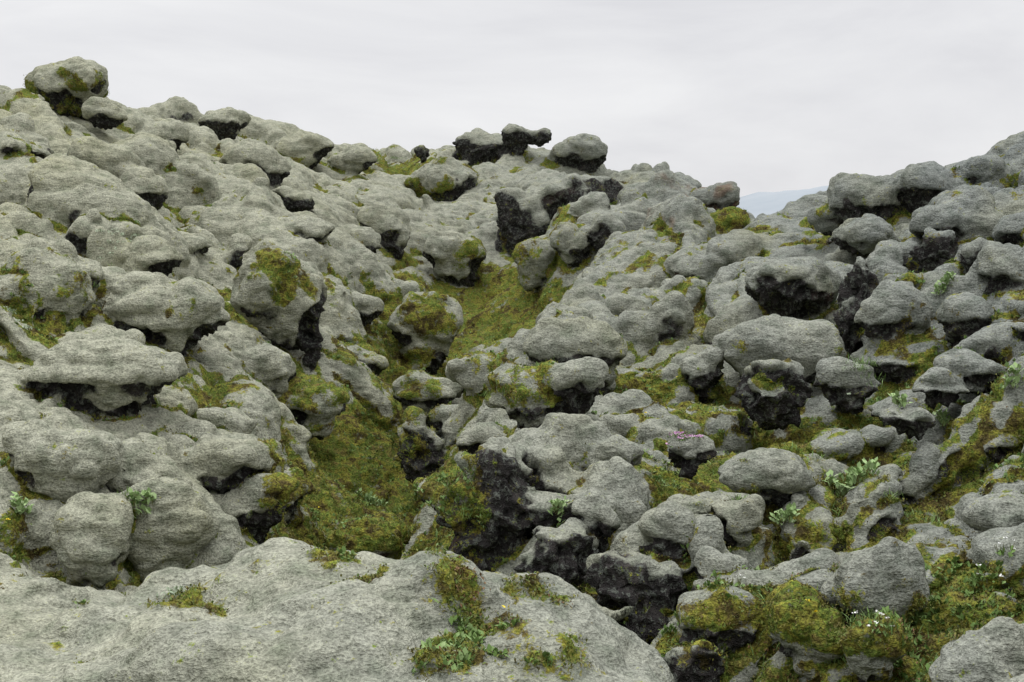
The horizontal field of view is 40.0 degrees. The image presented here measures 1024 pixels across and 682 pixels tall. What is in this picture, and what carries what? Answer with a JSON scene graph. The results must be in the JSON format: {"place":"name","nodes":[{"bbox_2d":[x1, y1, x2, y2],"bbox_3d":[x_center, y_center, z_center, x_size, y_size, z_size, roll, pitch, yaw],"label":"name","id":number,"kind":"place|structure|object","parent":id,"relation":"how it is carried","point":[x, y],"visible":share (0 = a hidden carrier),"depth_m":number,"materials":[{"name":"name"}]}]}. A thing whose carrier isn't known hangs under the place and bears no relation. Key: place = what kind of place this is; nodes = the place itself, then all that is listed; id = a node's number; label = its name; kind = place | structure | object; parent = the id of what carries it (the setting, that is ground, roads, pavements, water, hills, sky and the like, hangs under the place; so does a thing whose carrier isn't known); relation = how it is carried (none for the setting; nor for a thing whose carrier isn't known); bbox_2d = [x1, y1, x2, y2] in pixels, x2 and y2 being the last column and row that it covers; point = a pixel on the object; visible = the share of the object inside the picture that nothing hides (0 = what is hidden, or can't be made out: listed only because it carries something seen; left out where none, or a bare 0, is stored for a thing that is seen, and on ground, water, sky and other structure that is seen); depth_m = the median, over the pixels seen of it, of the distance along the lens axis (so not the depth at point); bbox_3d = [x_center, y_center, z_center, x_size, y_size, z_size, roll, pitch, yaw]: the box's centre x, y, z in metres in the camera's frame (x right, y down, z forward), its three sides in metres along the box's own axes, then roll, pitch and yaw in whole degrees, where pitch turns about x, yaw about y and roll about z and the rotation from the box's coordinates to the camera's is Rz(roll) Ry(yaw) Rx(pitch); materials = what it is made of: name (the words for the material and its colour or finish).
{"place":"outdoors","nodes":[
{"label":"outdoors","id":0,"kind":"place"},
{"bbox_2d":[0,85,1023,681],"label":"lava flow terrain","id":1,"kind":"structure","parent":0,"point":[294,613],"depth_m":9.72,"materials":[{"name":"grey stone"}]},
{"bbox_2d":[5,308,32,328],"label":"silver plant","id":2,"kind":"object","parent":1,"relation":"on","point":[18,320],"visible":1,"depth_m":10.05,"materials":[{"name":"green plant"}]},
{"bbox_2d":[6,491,34,517],"bbox_3d":[-2.539,0.847,7.259,0.141,0.136,0.132,0,4,0],"label":"leafy plant","id":3,"kind":"object","parent":1,"relation":"on","point":[22,502],"visible":1,"depth_m":7.24,"materials":[{"name":"green plant"}]},
{"bbox_2d":[25,56,108,119],"bbox_3d":[-6.297,-3.561,20.092,1.143,0.930,1.213,0,4,0],"label":"moss covered boulder","id":4,"kind":"object","parent":1,"relation":"on","point":[57,92],"visible":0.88,"depth_m":19.63,"materials":[{"name":"grey stone"}]},
{"bbox_2d":[93,224,138,258],"bbox_3d":[-3.563,-0.902,12.690,0.407,0.325,0.297,0,4,0],"label":"silver plant","id":5,"kind":"object","parent":1,"relation":"on","point":[116,240],"visible":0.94,"depth_m":12.66,"materials":[{"name":"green plant"}]},
{"bbox_2d":[125,485,164,516],"bbox_3d":[-1.909,0.833,7.320,0.196,0.159,0.172,2,5,33],"label":"leafy plant","id":6,"kind":"object","parent":1,"relation":"on","point":[143,499],"visible":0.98,"depth_m":7.32,"materials":[{"name":"green plant"}]},
{"bbox_2d":[155,585,184,599],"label":"silver plant","id":7,"kind":"object","parent":1,"relation":"on","point":[171,589],"visible":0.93,"depth_m":5.37,"materials":[{"name":"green plant"}]},
{"bbox_2d":[354,488,388,508],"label":"leafy plant","id":8,"kind":"object","parent":1,"relation":"on","point":[368,496],"visible":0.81,"depth_m":12.32,"materials":[{"name":"green plant"}]},
{"bbox_2d":[372,148,398,168],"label":"grass tuft","id":9,"kind":"object","parent":1,"relation":"on","point":[386,161],"visible":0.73,"depth_m":30.93,"materials":[{"name":"green plant"}]},
{"bbox_2d":[404,156,477,201],"bbox_3d":[-1.283,-2.678,25.833,1.341,1.380,1.666,0,4,0],"label":"moss covered boulder","id":10,"kind":"object","parent":1,"relation":"on","point":[458,178],"visible":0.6,"depth_m":25.19,"materials":[{"name":"grey stone"}]},
{"bbox_2d":[7,232,917,611],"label":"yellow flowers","id":11,"kind":"object","parent":1,"relation":"on","point":[645,412],"visible":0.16,"depth_m":5.81,"materials":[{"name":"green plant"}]},
{"bbox_2d":[0,70,1023,681],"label":"moss sprigs","id":12,"kind":"object","parent":1,"relation":"on","point":[578,664],"visible":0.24,"depth_m":6.48,"materials":[{"name":"green plant"}]},
{"bbox_2d":[0,153,1023,681],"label":"herbs","id":13,"kind":"object","parent":1,"relation":"on","point":[470,635],"visible":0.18,"depth_m":6.32,"materials":[{"name":"green plant"}]},
{"bbox_2d":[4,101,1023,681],"bbox_3d":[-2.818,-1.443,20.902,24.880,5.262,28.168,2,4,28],"label":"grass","id":14,"kind":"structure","parent":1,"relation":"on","point":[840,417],"depth_m":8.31,"materials":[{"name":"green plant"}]},
{"bbox_2d":[546,492,569,527],"bbox_3d":[0.241,0.909,7.505,0.114,0.207,0.128,4,5,44],"label":"leafy plant","id":15,"kind":"object","parent":1,"relation":"on","point":[556,505],"visible":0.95,"depth_m":7.50,"materials":[{"name":"green plant"}]},
{"bbox_2d":[666,431,692,445],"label":"pink flowers","id":16,"kind":"object","parent":1,"relation":"on","point":[678,432],"visible":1,"depth_m":8.20,"materials":[{"name":"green plant"}]},
{"bbox_2d":[679,434,704,438],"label":"pink flowers","id":17,"kind":"object","parent":1,"relation":"on","point":[693,435],"visible":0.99,"depth_m":8.20,"materials":[{"name":"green plant"}]},
{"bbox_2d":[728,570,743,586],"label":"white flowers","id":18,"kind":"object","parent":1,"relation":"on","point":[739,585],"visible":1,"depth_m":6.30,"materials":[{"name":"green plant"}]},
{"bbox_2d":[718,447,816,507],"bbox_3d":[1.414,0.756,7.883,0.550,0.337,0.581,0,4,0],"label":"moss covered boulder","id":19,"kind":"object","parent":1,"relation":"on","point":[779,477],"visible":0.89,"depth_m":7.66,"materials":[{"name":"grey stone"}]},
{"bbox_2d":[712,314,847,382],"bbox_3d":[1.978,0.131,10.589,0.972,0.681,0.836,0,4,0],"label":"moss covered boulder","id":20,"kind":"object","parent":1,"relation":"on","point":[810,344],"visible":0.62,"depth_m":10.25,"materials":[{"name":"grey stone"}]},
{"bbox_2d":[767,498,806,523],"bbox_3d":[1.468,0.911,7.503,0.180,0.135,0.162,-2,4,-24],"label":"leafy plant","id":21,"kind":"object","parent":1,"relation":"on","point":[781,515],"visible":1,"depth_m":7.48,"materials":[{"name":"green plant"}]},
{"bbox_2d":[823,458,879,495],"bbox_3d":[1.907,0.771,7.880,0.326,0.231,0.250,0,4,0],"label":"leafy plant","id":22,"kind":"object","parent":1,"relation":"on","point":[870,465],"visible":1,"depth_m":7.87,"materials":[{"name":"green plant"}]},
{"bbox_2d":[843,361,865,394],"bbox_3d":[2.314,0.250,9.500,0.197,0.229,0.102,-2,4,-27],"label":"silver plant","id":23,"kind":"object","parent":1,"relation":"on","point":[857,365],"visible":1,"depth_m":9.50,"materials":[{"name":"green plant"}]},
{"bbox_2d":[836,612,891,639],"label":"white flowers","id":24,"kind":"object","parent":1,"relation":"on","point":[884,624],"visible":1,"depth_m":5.48,"materials":[{"name":"green plant"}]},
{"bbox_2d":[844,356,883,405],"bbox_3d":[2.371,0.264,9.494,0.284,0.343,0.276,0,4,0],"label":"grass tuft","id":25,"kind":"object","parent":1,"relation":"on","point":[869,361],"visible":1,"depth_m":9.50,"materials":[{"name":"green plant"}]},
{"bbox_2d":[820,536,929,623],"bbox_3d":[1.541,1.051,5.984,0.463,0.483,0.391,0,4,0],"label":"moss covered boulder","id":26,"kind":"object","parent":1,"relation":"on","point":[887,572],"visible":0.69,"depth_m":5.83,"materials":[{"name":"grey stone"}]},
{"bbox_2d":[888,391,912,406],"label":"leafy plant","id":27,"kind":"object","parent":1,"relation":"on","point":[897,397],"visible":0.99,"depth_m":8.42,"materials":[{"name":"green plant"}]},
{"bbox_2d":[933,407,950,426],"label":"leafy plant","id":28,"kind":"object","parent":1,"relation":"on","point":[938,414],"visible":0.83,"depth_m":8.98,"materials":[{"name":"green plant"}]},
{"bbox_2d":[932,268,957,294],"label":"leafy plant","id":29,"kind":"object","parent":1,"relation":"on","point":[944,281],"visible":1,"depth_m":10.61,"materials":[{"name":"green plant"}]},
{"bbox_2d":[928,616,1023,681],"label":"moss covered boulder","id":30,"kind":"object","parent":1,"relation":"on","point":[992,650],"visible":0.98,"depth_m":4.82,"materials":[{"name":"grey stone"}]},
{"bbox_2d":[973,542,1016,591],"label":"white flowers","id":31,"kind":"object","parent":1,"relation":"on","point":[1012,549],"visible":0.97,"depth_m":6.03,"materials":[{"name":"green plant"}]},
{"bbox_2d":[996,362,1023,390],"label":"leafy plant","id":32,"kind":"object","parent":1,"relation":"on","point":[1009,382],"visible":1,"depth_m":8.40,"materials":[{"name":"green plant"}]},
{"bbox_2d":[0,0,1023,196],"label":"sky","id":33,"kind":"structure","parent":0,"point":[757,95],"materials":[{"name":"white"}]},
{"bbox_2d":[737,186,827,217],"bbox_3d":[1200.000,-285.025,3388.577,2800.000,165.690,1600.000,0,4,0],"label":"distant hill","id":34,"kind":"structure","parent":0,"point":[756,204],"depth_m":3151.64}
]}

